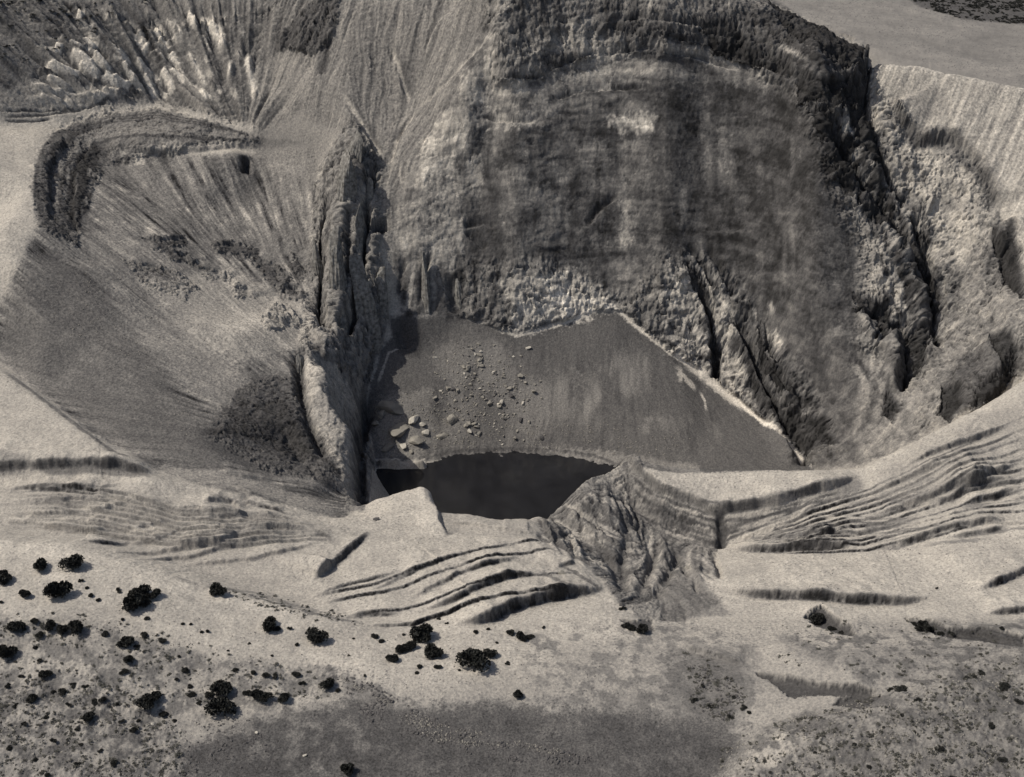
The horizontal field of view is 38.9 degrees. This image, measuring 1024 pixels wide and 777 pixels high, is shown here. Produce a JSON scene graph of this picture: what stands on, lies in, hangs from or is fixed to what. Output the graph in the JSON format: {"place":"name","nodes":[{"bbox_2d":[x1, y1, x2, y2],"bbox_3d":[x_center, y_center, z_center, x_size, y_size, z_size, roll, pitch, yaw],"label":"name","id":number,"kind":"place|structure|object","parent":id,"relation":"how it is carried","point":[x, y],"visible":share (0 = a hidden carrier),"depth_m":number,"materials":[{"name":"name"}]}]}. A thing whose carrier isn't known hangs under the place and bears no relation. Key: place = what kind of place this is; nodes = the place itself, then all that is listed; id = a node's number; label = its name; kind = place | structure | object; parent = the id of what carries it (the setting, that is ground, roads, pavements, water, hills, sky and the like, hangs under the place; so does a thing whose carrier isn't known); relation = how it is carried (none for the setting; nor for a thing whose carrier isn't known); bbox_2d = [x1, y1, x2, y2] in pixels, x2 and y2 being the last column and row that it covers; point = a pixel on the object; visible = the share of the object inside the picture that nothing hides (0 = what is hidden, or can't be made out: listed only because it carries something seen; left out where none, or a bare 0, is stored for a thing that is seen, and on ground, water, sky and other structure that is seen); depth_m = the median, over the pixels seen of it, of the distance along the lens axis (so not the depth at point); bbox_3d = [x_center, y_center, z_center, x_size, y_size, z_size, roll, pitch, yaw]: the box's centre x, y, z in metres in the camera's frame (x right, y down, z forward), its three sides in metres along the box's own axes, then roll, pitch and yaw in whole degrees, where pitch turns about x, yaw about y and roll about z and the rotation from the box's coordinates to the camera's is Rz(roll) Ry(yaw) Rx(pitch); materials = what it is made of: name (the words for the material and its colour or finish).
{"place":"outdoors","nodes":[
{"label":"outdoors","id":0,"kind":"place"},
{"bbox_2d":[0,121,352,517],"bbox_3d":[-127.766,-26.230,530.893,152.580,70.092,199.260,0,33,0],"label":"cinder slope","id":1,"kind":"structure","parent":0,"point":[221,242],"depth_m":528.18,"materials":[{"name":"gravel"}]},
{"bbox_2d":[296,354,304,375],"bbox_3d":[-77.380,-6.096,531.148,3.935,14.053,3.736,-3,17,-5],"label":"rock fin","id":2,"kind":"object","parent":1,"relation":"on","point":[300,360],"visible":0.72,"depth_m":529.17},
{"bbox_2d":[312,238,323,287],"bbox_3d":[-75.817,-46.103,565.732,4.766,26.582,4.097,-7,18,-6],"label":"rock fin","id":3,"kind":"object","parent":1,"relation":"on","point":[317,267],"visible":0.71,"depth_m":563.69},
{"bbox_2d":[376,451,618,519],"bbox_3d":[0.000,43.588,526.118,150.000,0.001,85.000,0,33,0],"label":"lake","id":4,"kind":"structure","parent":0,"point":[509,485],"depth_m":539.96,"materials":[{"name":"liquid"}]},
{"bbox_2d":[0,23,1023,776],"bbox_3d":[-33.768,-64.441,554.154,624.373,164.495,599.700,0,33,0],"label":"ash ground","id":5,"kind":"structure","parent":0,"point":[606,543],"depth_m":414.48,"materials":[{"name":"sand"}]},
{"bbox_2d":[0,569,12,585],"bbox_3d":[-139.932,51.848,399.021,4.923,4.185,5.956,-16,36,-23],"label":"shrub","id":6,"kind":"object","parent":5,"relation":"on","point":[5,576],"visible":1,"depth_m":397.92,"materials":[{"name":"black plant"}]},
{"bbox_2d":[0,646,18,657],"bbox_3d":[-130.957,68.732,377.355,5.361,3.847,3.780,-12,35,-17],"label":"shrub","id":7,"kind":"object","parent":5,"relation":"on","point":[10,651],"visible":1,"depth_m":376.69,"materials":[{"name":"black plant"}]},
{"bbox_2d":[6,621,26,631],"bbox_3d":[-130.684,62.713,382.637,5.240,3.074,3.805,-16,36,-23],"label":"shrub","id":8,"kind":"object","parent":5,"relation":"on","point":[14,626],"visible":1,"depth_m":382.06,"materials":[{"name":"black plant"}]},
{"bbox_2d":[18,589,30,597],"bbox_3d":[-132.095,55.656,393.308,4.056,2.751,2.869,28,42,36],"label":"shrub","id":9,"kind":"object","parent":5,"relation":"on","point":[22,593],"visible":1,"depth_m":392.50,"materials":[{"name":"black plant"}]},
{"bbox_2d":[25,693,37,703],"bbox_3d":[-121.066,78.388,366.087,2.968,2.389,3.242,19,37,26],"label":"shrub","id":10,"kind":"object","parent":5,"relation":"on","point":[33,697],"visible":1,"depth_m":365.59,"materials":[{"name":"black plant"}]},
{"bbox_2d":[30,617,38,623],"bbox_3d":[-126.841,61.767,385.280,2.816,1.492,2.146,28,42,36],"label":"shrub","id":11,"kind":"object","parent":5,"relation":"on","point":[34,620],"visible":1,"depth_m":384.81,"materials":[{"name":"black plant"}]},
{"bbox_2d":[35,631,43,637],"bbox_3d":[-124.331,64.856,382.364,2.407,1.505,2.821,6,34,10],"label":"shrub","id":12,"kind":"object","parent":5,"relation":"on","point":[39,634],"visible":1,"depth_m":381.75,"materials":[{"name":"black plant"}]},
{"bbox_2d":[33,557,47,571],"bbox_3d":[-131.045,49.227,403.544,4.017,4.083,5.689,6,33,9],"label":"shrub","id":13,"kind":"object","parent":5,"relation":"on","point":[40,564],"visible":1,"depth_m":402.21,"materials":[{"name":"black plant"}]},
{"bbox_2d":[38,670,53,678],"bbox_3d":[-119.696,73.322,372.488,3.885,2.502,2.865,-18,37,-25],"label":"shrub","id":14,"kind":"object","parent":5,"relation":"on","point":[42,674],"visible":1,"depth_m":372.04,"materials":[{"name":"black plant"}]},
{"bbox_2d":[44,619,55,631],"bbox_3d":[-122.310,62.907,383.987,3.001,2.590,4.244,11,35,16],"label":"shrub","id":15,"kind":"object","parent":5,"relation":"on","point":[51,623],"visible":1,"depth_m":383.50,"materials":[{"name":"black plant"}]},
{"bbox_2d":[42,580,72,597],"bbox_3d":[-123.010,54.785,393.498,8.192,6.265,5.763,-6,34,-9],"label":"shrub","id":16,"kind":"object","parent":5,"relation":"on","point":[62,588],"visible":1,"depth_m":392.24,"materials":[{"name":"black plant"}]},
{"bbox_2d":[56,624,68,634],"bbox_3d":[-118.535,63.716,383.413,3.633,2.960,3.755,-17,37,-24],"label":"shrub","id":17,"kind":"object","parent":5,"relation":"on","point":[60,629],"visible":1,"depth_m":382.57,"materials":[{"name":"black plant"}]},
{"bbox_2d":[58,688,66,695],"bbox_3d":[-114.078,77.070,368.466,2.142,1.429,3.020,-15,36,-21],"label":"shrub","id":18,"kind":"object","parent":5,"relation":"on","point":[62,691],"visible":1,"depth_m":368.22,"materials":[{"name":"black plant"}]},
{"bbox_2d":[57,553,84,569],"bbox_3d":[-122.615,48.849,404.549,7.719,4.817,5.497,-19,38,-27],"label":"shrub","id":19,"kind":"object","parent":5,"relation":"on","point":[75,561],"visible":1,"depth_m":403.39,"materials":[{"name":"black plant"}]},
{"bbox_2d":[67,619,83,635],"bbox_3d":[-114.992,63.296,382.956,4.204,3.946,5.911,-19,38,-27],"label":"shrub","id":20,"kind":"object","parent":5,"relation":"on","point":[76,626],"visible":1,"depth_m":382.14,"materials":[{"name":"black plant"}]},
{"bbox_2d":[81,711,95,722],"bbox_3d":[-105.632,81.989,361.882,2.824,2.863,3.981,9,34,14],"label":"shrub","id":21,"kind":"object","parent":5,"relation":"on","point":[87,716],"visible":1,"depth_m":361.15,"materials":[{"name":"black plant"}]},
{"bbox_2d":[91,698,96,704],"bbox_3d":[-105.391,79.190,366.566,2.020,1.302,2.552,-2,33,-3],"label":"shrub","id":22,"kind":"object","parent":5,"relation":"on","point":[94,701],"visible":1,"depth_m":366.09,"materials":[{"name":"black plant"}]},
{"bbox_2d":[98,696,106,702],"bbox_3d":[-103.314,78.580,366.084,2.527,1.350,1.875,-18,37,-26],"label":"shrub","id":23,"kind":"object","parent":5,"relation":"on","point":[103,698],"visible":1,"depth_m":365.84,"materials":[{"name":"black plant"}]},
{"bbox_2d":[101,630,108,636],"bbox_3d":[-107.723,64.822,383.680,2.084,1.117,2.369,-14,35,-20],"label":"shrub","id":24,"kind":"object","parent":5,"relation":"on","point":[104,633],"visible":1,"depth_m":383.27,"materials":[{"name":"black plant"}]},
{"bbox_2d":[110,759,117,766],"bbox_3d":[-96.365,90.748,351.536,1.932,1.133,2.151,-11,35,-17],"label":"shrub","id":25,"kind":"object","parent":5,"relation":"on","point":[113,762],"visible":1,"depth_m":351.36,"materials":[{"name":"black plant"}]},
{"bbox_2d":[118,668,128,674],"bbox_3d":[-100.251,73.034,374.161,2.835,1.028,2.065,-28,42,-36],"label":"shrub","id":26,"kind":"object","parent":5,"relation":"on","point":[123,671],"visible":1,"depth_m":373.93,"materials":[{"name":"black plant"}]},
{"bbox_2d":[116,636,134,647],"bbox_3d":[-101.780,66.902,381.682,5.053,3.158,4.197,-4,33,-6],"label":"shrub","id":27,"kind":"object","parent":5,"relation":"on","point":[125,641],"visible":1,"depth_m":380.93,"materials":[{"name":"black plant"}]},
{"bbox_2d":[123,655,133,662],"bbox_3d":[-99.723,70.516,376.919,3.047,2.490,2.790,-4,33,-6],"label":"shrub","id":28,"kind":"object","parent":5,"relation":"on","point":[128,658],"visible":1,"depth_m":376.35,"materials":[{"name":"black plant"}]},
{"bbox_2d":[129,727,136,732],"bbox_3d":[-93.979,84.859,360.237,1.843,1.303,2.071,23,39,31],"label":"shrub","id":29,"kind":"object","parent":5,"relation":"on","point":[132,729],"visible":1,"depth_m":359.98,"materials":[{"name":"black plant"}]},
{"bbox_2d":[121,592,145,611],"bbox_3d":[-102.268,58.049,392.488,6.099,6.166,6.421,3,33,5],"label":"shrub","id":30,"kind":"object","parent":5,"relation":"on","point":[133,601],"visible":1,"depth_m":391.32,"materials":[{"name":"black plant"}]},
{"bbox_2d":[130,584,151,595],"bbox_3d":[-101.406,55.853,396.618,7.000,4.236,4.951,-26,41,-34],"label":"shrub","id":31,"kind":"object","parent":5,"relation":"on","point":[142,589],"visible":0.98,"depth_m":396.40,"materials":[{"name":"black plant"}]},
{"bbox_2d":[140,632,147,638],"bbox_3d":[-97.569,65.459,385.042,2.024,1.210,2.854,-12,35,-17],"label":"shrub","id":32,"kind":"object","parent":5,"relation":"on","point":[144,634],"visible":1,"depth_m":384.86,"materials":[{"name":"black plant"}]},
{"bbox_2d":[135,693,154,709],"bbox_3d":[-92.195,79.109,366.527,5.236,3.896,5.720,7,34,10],"label":"shrub","id":33,"kind":"object","parent":5,"relation":"on","point":[145,701],"visible":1,"depth_m":364.98,"materials":[{"name":"black plant"}]},
{"bbox_2d":[139,599,151,607],"bbox_3d":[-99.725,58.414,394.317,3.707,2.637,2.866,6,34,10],"label":"shrub","id":34,"kind":"object","parent":5,"relation":"on","point":[147,602],"visible":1,"depth_m":393.59,"materials":[{"name":"black plant"}]},
{"bbox_2d":[150,588,160,598],"bbox_3d":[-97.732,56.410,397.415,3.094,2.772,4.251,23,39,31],"label":"shrub","id":35,"kind":"object","parent":5,"relation":"on","point":[155,593],"visible":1,"depth_m":396.69,"materials":[{"name":"black plant"}]},
{"bbox_2d":[151,690,161,700],"bbox_3d":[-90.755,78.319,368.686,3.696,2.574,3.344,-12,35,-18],"label":"shrub","id":36,"kind":"object","parent":5,"relation":"on","point":[156,695],"visible":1,"depth_m":368.23,"materials":[{"name":"black plant"}]},
{"bbox_2d":[158,637,166,642],"bbox_3d":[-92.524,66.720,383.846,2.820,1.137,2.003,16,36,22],"label":"shrub","id":37,"kind":"object","parent":5,"relation":"on","point":[162,640],"visible":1,"depth_m":383.52,"materials":[{"name":"black plant"}]},
{"bbox_2d":[159,711,167,716],"bbox_3d":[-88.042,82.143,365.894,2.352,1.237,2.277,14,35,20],"label":"shrub","id":38,"kind":"object","parent":5,"relation":"on","point":[163,713],"visible":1,"depth_m":365.58,"materials":[{"name":"black plant"}]},
{"bbox_2d":[181,667,188,672],"bbox_3d":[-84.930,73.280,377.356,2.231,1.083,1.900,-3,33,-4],"label":"shrub","id":39,"kind":"object","parent":5,"relation":"on","point":[185,670],"visible":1,"depth_m":377.02,"materials":[{"name":"black plant"}]},
{"bbox_2d":[186,691,195,697],"bbox_3d":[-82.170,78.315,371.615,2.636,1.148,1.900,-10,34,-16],"label":"shrub","id":40,"kind":"object","parent":5,"relation":"on","point":[192,693],"visible":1,"depth_m":371.27,"materials":[{"name":"black plant"}]},
{"bbox_2d":[205,691,213,698],"bbox_3d":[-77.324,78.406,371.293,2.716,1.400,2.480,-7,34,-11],"label":"shrub","id":41,"kind":"object","parent":5,"relation":"on","point":[208,694],"visible":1,"depth_m":371.11,"materials":[{"name":"black plant"}]},
{"bbox_2d":[209,582,226,595],"bbox_3d":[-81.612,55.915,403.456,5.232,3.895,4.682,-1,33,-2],"label":"shrub","id":42,"kind":"object","parent":5,"relation":"on","point":[215,588],"visible":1,"depth_m":402.44,"materials":[{"name":"black plant"}]},
{"bbox_2d":[203,696,236,716],"bbox_3d":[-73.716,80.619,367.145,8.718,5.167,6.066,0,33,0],"label":"shrub","id":43,"kind":"object","parent":5,"relation":"on","point":[218,704],"visible":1,"depth_m":365.81,"materials":[{"name":"black plant"}]},
{"bbox_2d":[209,679,232,696],"bbox_3d":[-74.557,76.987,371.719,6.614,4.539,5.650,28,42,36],"label":"shrub","id":44,"kind":"object","parent":5,"relation":"on","point":[221,687],"visible":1,"depth_m":370.21,"materials":[{"name":"black plant"}]},
{"bbox_2d":[249,688,262,699],"bbox_3d":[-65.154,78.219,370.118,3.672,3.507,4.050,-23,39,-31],"label":"shrub","id":45,"kind":"object","parent":5,"relation":"on","point":[255,694],"visible":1,"depth_m":368.99,"materials":[{"name":"black plant"}]},
{"bbox_2d":[261,672,269,677],"bbox_3d":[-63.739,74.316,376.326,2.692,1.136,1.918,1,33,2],"label":"shrub","id":46,"kind":"object","parent":5,"relation":"on","point":[265,674],"visible":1,"depth_m":375.99,"materials":[{"name":"black plant"}]},
{"bbox_2d":[258,692,274,702],"bbox_3d":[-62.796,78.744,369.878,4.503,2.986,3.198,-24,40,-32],"label":"shrub","id":47,"kind":"object","parent":5,"relation":"on","point":[264,696],"visible":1,"depth_m":369.09,"materials":[{"name":"black plant"}]},
{"bbox_2d":[262,615,276,632],"bbox_3d":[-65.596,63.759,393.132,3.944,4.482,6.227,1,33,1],"label":"shrub","id":48,"kind":"object","parent":5,"relation":"on","point":[269,624],"visible":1,"depth_m":391.42,"materials":[{"name":"black plant"}]},
{"bbox_2d":[277,692,289,703],"bbox_3d":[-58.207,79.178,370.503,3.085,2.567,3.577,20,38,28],"label":"shrub","id":49,"kind":"object","parent":5,"relation":"on","point":[284,697],"visible":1,"depth_m":369.88,"materials":[{"name":"black plant"}]},
{"bbox_2d":[291,671,300,676],"bbox_3d":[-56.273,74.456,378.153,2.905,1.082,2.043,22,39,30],"label":"shrub","id":50,"kind":"object","parent":5,"relation":"on","point":[295,674],"visible":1,"depth_m":377.78,"materials":[{"name":"black plant"}]},
{"bbox_2d":[305,626,329,643],"bbox_3d":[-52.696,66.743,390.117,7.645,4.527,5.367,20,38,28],"label":"shrub","id":51,"kind":"object","parent":5,"relation":"on","point":[314,636],"visible":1,"depth_m":388.76,"materials":[{"name":"black plant"}]},
{"bbox_2d":[318,676,334,689],"bbox_3d":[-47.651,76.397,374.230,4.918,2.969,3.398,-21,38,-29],"label":"shrub","id":52,"kind":"object","parent":5,"relation":"on","point":[327,683],"visible":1,"depth_m":373.50,"materials":[{"name":"black plant"}]},
{"bbox_2d":[371,633,378,638],"bbox_3d":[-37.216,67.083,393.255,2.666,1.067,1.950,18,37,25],"label":"shrub","id":53,"kind":"object","parent":5,"relation":"on","point":[374,636],"visible":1,"depth_m":393.00,"materials":[{"name":"black plant"}]},
{"bbox_2d":[385,653,398,662],"bbox_3d":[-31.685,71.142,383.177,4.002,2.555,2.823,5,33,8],"label":"shrub","id":54,"kind":"object","parent":5,"relation":"on","point":[393,657],"visible":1,"depth_m":382.48,"materials":[{"name":"black plant"}]},
{"bbox_2d":[395,643,409,652],"bbox_3d":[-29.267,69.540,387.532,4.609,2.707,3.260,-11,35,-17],"label":"shrub","id":55,"kind":"object","parent":5,"relation":"on","point":[400,648],"visible":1,"depth_m":386.93,"materials":[{"name":"black plant"}]},
{"bbox_2d":[406,640,417,650],"bbox_3d":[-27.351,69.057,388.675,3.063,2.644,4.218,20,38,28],"label":"shrub","id":56,"kind":"object","parent":5,"relation":"on","point":[412,644],"visible":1,"depth_m":388.32,"materials":[{"name":"black plant"}]},
{"bbox_2d":[409,623,433,642],"bbox_3d":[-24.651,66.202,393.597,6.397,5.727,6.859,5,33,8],"label":"shrub","id":57,"kind":"object","parent":5,"relation":"on","point":[421,633],"visible":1,"depth_m":391.89,"materials":[{"name":"black plant"}]},
{"bbox_2d":[424,642,443,659],"bbox_3d":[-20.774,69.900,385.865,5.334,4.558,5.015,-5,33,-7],"label":"shrub","id":58,"kind":"object","parent":5,"relation":"on","point":[432,650],"visible":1,"depth_m":384.70,"materials":[{"name":"black plant"}]},
{"bbox_2d":[154,693,755,776],"bbox_3d":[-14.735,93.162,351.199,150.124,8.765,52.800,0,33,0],"label":"gravel flat","id":59,"kind":"structure","parent":5,"relation":"on","point":[328,739],"depth_m":360.12,"materials":[{"name":"gravel"}]},
{"bbox_2d":[340,762,353,776],"bbox_3d":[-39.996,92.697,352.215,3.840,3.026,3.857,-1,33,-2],"label":"shrub","id":60,"kind":"object","parent":59,"relation":"on","point":[346,769],"visible":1,"depth_m":351.74,"materials":[{"name":"black plant"}]},
{"bbox_2d":[149,653,742,775],"bbox_3d":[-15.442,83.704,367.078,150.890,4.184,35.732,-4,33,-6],"label":"dark rubble","id":61,"kind":"object","parent":59,"relation":"on","point":[577,760],"visible":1,"depth_m":362.69,"materials":[{"name":"stone"}]},
{"bbox_2d":[454,647,490,671],"bbox_3d":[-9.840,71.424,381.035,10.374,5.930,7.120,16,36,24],"label":"shrub","id":62,"kind":"object","parent":5,"relation":"on","point":[477,658],"visible":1,"depth_m":379.64,"materials":[{"name":"black plant"}]},
{"bbox_2d":[483,648,497,657],"bbox_3d":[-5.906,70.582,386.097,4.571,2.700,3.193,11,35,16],"label":"shrub","id":63,"kind":"object","parent":5,"relation":"on","point":[491,653],"visible":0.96,"depth_m":385.43,"materials":[{"name":"black plant"}]},
{"bbox_2d":[506,629,514,635],"bbox_3d":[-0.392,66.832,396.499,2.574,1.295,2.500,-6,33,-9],"label":"shrub","id":64,"kind":"object","parent":5,"relation":"on","point":[510,632],"visible":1,"depth_m":396.31,"materials":[{"name":"black plant"}]},
{"bbox_2d":[0,588,1023,776],"bbox_3d":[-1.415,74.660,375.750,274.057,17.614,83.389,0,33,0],"label":"ground scrub","id":65,"kind":"object","parent":5,"relation":"on","point":[799,719],"visible":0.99,"depth_m":359.45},
{"bbox_2d":[0,265,1023,776],"bbox_3d":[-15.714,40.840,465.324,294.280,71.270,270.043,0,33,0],"label":"pale rubble","id":66,"kind":"object","parent":5,"relation":"on","point":[536,745],"visible":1,"depth_m":361.62,"materials":[{"name":"stone"}]},
{"bbox_2d":[512,689,522,698],"bbox_3d":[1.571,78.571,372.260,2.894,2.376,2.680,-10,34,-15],"label":"shrub","id":67,"kind":"object","parent":5,"relation":"on","point":[517,693],"visible":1,"depth_m":371.73,"materials":[{"name":"black plant"}]},
{"bbox_2d":[516,631,526,641],"bbox_3d":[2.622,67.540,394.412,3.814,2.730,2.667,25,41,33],"label":"shrub","id":68,"kind":"object","parent":5,"relation":"on","point":[521,635],"visible":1,"depth_m":393.88,"materials":[{"name":"black plant"}]},
{"bbox_2d":[526,634,534,639],"bbox_3d":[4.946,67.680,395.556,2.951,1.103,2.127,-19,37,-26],"label":"shrub","id":69,"kind":"object","parent":5,"relation":"on","point":[530,636],"visible":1,"depth_m":395.33,"materials":[{"name":"black plant"}]},
{"bbox_2d":[83,536,1021,695],"bbox_3d":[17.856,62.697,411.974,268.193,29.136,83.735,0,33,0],"label":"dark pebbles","id":70,"kind":"object","parent":5,"relation":"on","point":[555,586],"visible":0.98,"depth_m":406.88,"materials":[{"name":"stone"}]},
{"bbox_2d":[623,622,636,630],"bbox_3d":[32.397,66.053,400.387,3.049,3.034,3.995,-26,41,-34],"label":"shrub","id":71,"kind":"object","parent":5,"relation":"on","point":[628,626],"visible":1,"depth_m":399.63,"materials":[{"name":"black plant"}]},
{"bbox_2d":[635,623,648,633],"bbox_3d":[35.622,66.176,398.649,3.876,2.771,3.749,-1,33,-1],"label":"shrub","id":72,"kind":"object","parent":5,"relation":"on","point":[642,628],"visible":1,"depth_m":397.89,"materials":[{"name":"black plant"}]},
{"bbox_2d":[810,612,825,625],"bbox_3d":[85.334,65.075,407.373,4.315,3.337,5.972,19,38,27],"label":"shrub","id":73,"kind":"object","parent":5,"relation":"on","point":[817,619],"visible":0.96,"depth_m":406.86,"materials":[{"name":"black plant"}]},
{"bbox_2d":[827,626,836,630],"bbox_3d":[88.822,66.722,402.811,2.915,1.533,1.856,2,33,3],"label":"shrub","id":74,"kind":"object","parent":5,"relation":"on","point":[830,628],"visible":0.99,"depth_m":402.46,"materials":[{"name":"black plant"}]},
{"bbox_2d":[892,685,907,691],"bbox_3d":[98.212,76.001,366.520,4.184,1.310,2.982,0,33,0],"label":"shrub","id":75,"kind":"object","parent":5,"relation":"on","point":[901,688],"visible":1,"depth_m":366.37,"materials":[{"name":"black plant"}]},
{"bbox_2d":[914,620,930,631],"bbox_3d":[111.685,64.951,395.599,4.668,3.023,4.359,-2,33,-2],"label":"shrub","id":76,"kind":"object","parent":5,"relation":"on","point":[921,625],"visible":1,"depth_m":394.78,"materials":[{"name":"black plant"}]},
{"bbox_2d":[935,745,944,751],"bbox_3d":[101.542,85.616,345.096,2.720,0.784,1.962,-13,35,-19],"label":"shrub","id":77,"kind":"object","parent":5,"relation":"on","point":[941,748],"visible":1,"depth_m":344.79,"materials":[{"name":"black plant"}]},
{"bbox_2d":[997,757,1007,761],"bbox_3d":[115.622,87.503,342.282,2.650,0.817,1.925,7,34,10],"label":"shrub","id":78,"kind":"object","parent":5,"relation":"on","point":[1002,759],"visible":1,"depth_m":341.98,"materials":[{"name":"black plant"}]},
{"bbox_2d":[998,682,1010,690],"bbox_3d":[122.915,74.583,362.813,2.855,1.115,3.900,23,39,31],"label":"shrub","id":79,"kind":"object","parent":5,"relation":"on","point":[1003,686],"visible":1,"depth_m":362.66,"materials":[{"name":"black plant"}]},
{"bbox_2d":[1014,698,1023,703],"bbox_3d":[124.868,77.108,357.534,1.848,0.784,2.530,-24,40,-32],"label":"shrub","id":80,"kind":"object","parent":5,"relation":"on","point":[1017,700],"visible":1,"depth_m":357.21,"materials":[{"name":"black plant"}]},
{"bbox_2d":[0,0,1023,274],"bbox_3d":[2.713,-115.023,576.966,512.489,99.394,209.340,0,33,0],"label":"hillside","id":81,"kind":"structure","parent":0,"point":[384,74],"depth_m":589.39,"materials":[{"name":"stone"}]},
{"bbox_2d":[366,176,373,232],"bbox_3d":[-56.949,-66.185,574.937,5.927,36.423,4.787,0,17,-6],"label":"rock fin","id":82,"kind":"object","parent":81,"relation":"on","point":[369,191],"visible":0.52,"depth_m":570.10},
{"bbox_2d":[368,309,814,472],"bbox_3d":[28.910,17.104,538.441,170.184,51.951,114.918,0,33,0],"label":"scree slope","id":83,"kind":"structure","parent":0,"point":[613,370],"depth_m":563.88,"materials":[{"name":"gravel"}]},
{"bbox_2d":[378,410,385,418],"bbox_3d":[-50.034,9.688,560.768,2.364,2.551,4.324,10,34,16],"label":"boulder","id":84,"kind":"object","parent":83,"relation":"on","point":[381,414],"visible":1,"depth_m":559.51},
{"bbox_2d":[381,443,393,452],"bbox_3d":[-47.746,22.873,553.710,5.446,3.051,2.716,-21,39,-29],"label":"boulder","id":85,"kind":"object","parent":83,"relation":"on","point":[387,447],"visible":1,"depth_m":552.96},
{"bbox_2d":[377,400,402,413],"bbox_3d":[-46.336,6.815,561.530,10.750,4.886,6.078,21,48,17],"label":"boulder","id":86,"kind":"object","parent":83,"relation":"on","point":[390,407],"visible":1,"depth_m":559.84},
{"bbox_2d":[389,422,408,436],"bbox_3d":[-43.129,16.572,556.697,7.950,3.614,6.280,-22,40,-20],"label":"boulder","id":87,"kind":"object","parent":83,"relation":"on","point":[399,429],"visible":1,"depth_m":555.60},
{"bbox_2d":[399,443,406,448],"bbox_3d":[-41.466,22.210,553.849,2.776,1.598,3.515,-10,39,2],"label":"boulder","id":88,"kind":"object","parent":83,"relation":"on","point":[403,445],"visible":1,"depth_m":553.20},
{"bbox_2d":[408,415,418,423],"bbox_3d":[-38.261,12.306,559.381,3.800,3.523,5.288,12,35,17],"label":"boulder","id":89,"kind":"object","parent":83,"relation":"on","point":[412,419],"visible":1,"depth_m":557.98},
{"bbox_2d":[408,435,423,444],"bbox_3d":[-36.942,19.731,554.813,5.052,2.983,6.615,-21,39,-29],"label":"boulder","id":90,"kind":"object","parent":83,"relation":"on","point":[415,440],"visible":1,"depth_m":553.44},
{"bbox_2d":[422,429,428,435],"bbox_3d":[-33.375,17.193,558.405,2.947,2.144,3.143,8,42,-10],"label":"boulder","id":91,"kind":"object","parent":83,"relation":"on","point":[425,432],"visible":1,"depth_m":557.35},
{"bbox_2d":[436,433,447,439],"bbox_3d":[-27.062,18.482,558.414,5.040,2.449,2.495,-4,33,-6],"label":"boulder","id":92,"kind":"object","parent":83,"relation":"on","point":[441,436],"visible":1,"depth_m":557.83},
{"bbox_2d":[447,413,457,424],"bbox_3d":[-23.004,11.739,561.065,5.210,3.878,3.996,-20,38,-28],"label":"boulder","id":93,"kind":"object","parent":83,"relation":"on","point":[452,418],"visible":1,"depth_m":559.53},
{"bbox_2d":[300,0,1023,511],"bbox_3d":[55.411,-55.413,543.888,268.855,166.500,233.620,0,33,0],"label":"crater wall","id":94,"kind":"structure","parent":0,"point":[768,210],"depth_m":562.45,"materials":[{"name":"stone"}]},
{"bbox_2d":[328,225,346,291],"bbox_3d":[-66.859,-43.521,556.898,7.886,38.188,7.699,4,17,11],"label":"rock fin","id":95,"kind":"object","parent":94,"relation":"on","point":[337,277],"visible":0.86,"depth_m":553.21,"materials":[{"name":"stone"}]},
{"bbox_2d":[334,289,348,334],"bbox_3d":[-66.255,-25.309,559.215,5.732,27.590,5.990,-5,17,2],"label":"rock fin","id":96,"kind":"object","parent":94,"relation":"on","point":[343,325],"visible":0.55,"depth_m":557.11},
{"bbox_2d":[337,148,357,201],"bbox_3d":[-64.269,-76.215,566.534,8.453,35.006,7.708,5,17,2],"label":"rock fin","id":97,"kind":"object","parent":94,"relation":"on","point":[346,182],"visible":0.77,"depth_m":562.96,"materials":[{"name":"stone"}]},
{"bbox_2d":[349,129,362,162],"bbox_3d":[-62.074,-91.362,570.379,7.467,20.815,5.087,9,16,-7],"label":"rock fin","id":98,"kind":"object","parent":94,"relation":"on","point":[356,145],"visible":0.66,"depth_m":568.34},
{"bbox_2d":[353,203,363,253],"bbox_3d":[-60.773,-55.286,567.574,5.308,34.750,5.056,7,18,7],"label":"rock fin","id":99,"kind":"object","parent":94,"relation":"on","point":[358,226],"visible":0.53,"depth_m":564.50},
{"bbox_2d":[349,253,381,353],"bbox_3d":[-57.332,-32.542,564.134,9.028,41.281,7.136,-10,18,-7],"label":"rock fin","id":100,"kind":"object","parent":94,"relation":"on","point":[365,306],"visible":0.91,"depth_m":560.48,"materials":[{"name":"stone"}]},
{"bbox_2d":[375,266,388,321],"bbox_3d":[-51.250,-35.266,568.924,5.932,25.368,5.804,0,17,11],"label":"rock fin","id":101,"kind":"object","parent":94,"relation":"on","point":[381,286],"visible":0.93,"depth_m":566.40,"materials":[{"name":"stone"}]},
{"bbox_2d":[421,251,430,313],"bbox_3d":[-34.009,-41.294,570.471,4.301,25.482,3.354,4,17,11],"label":"rock fin","id":102,"kind":"object","parent":94,"relation":"on","point":[425,291],"visible":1,"depth_m":569.89,"materials":[{"name":"stone"}]},
{"bbox_2d":[454,278,461,309],"bbox_3d":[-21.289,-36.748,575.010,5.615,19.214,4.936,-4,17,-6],"label":"rock fin","id":103,"kind":"object","parent":94,"relation":"on","point":[457,298],"visible":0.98,"depth_m":573.05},
{"bbox_2d":[764,0,1023,87],"bbox_3d":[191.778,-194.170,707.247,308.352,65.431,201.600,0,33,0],"label":"sandy ground","id":104,"kind":"structure","parent":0,"point":[907,32],"depth_m":740.18,"materials":[{"name":"sand"}]},
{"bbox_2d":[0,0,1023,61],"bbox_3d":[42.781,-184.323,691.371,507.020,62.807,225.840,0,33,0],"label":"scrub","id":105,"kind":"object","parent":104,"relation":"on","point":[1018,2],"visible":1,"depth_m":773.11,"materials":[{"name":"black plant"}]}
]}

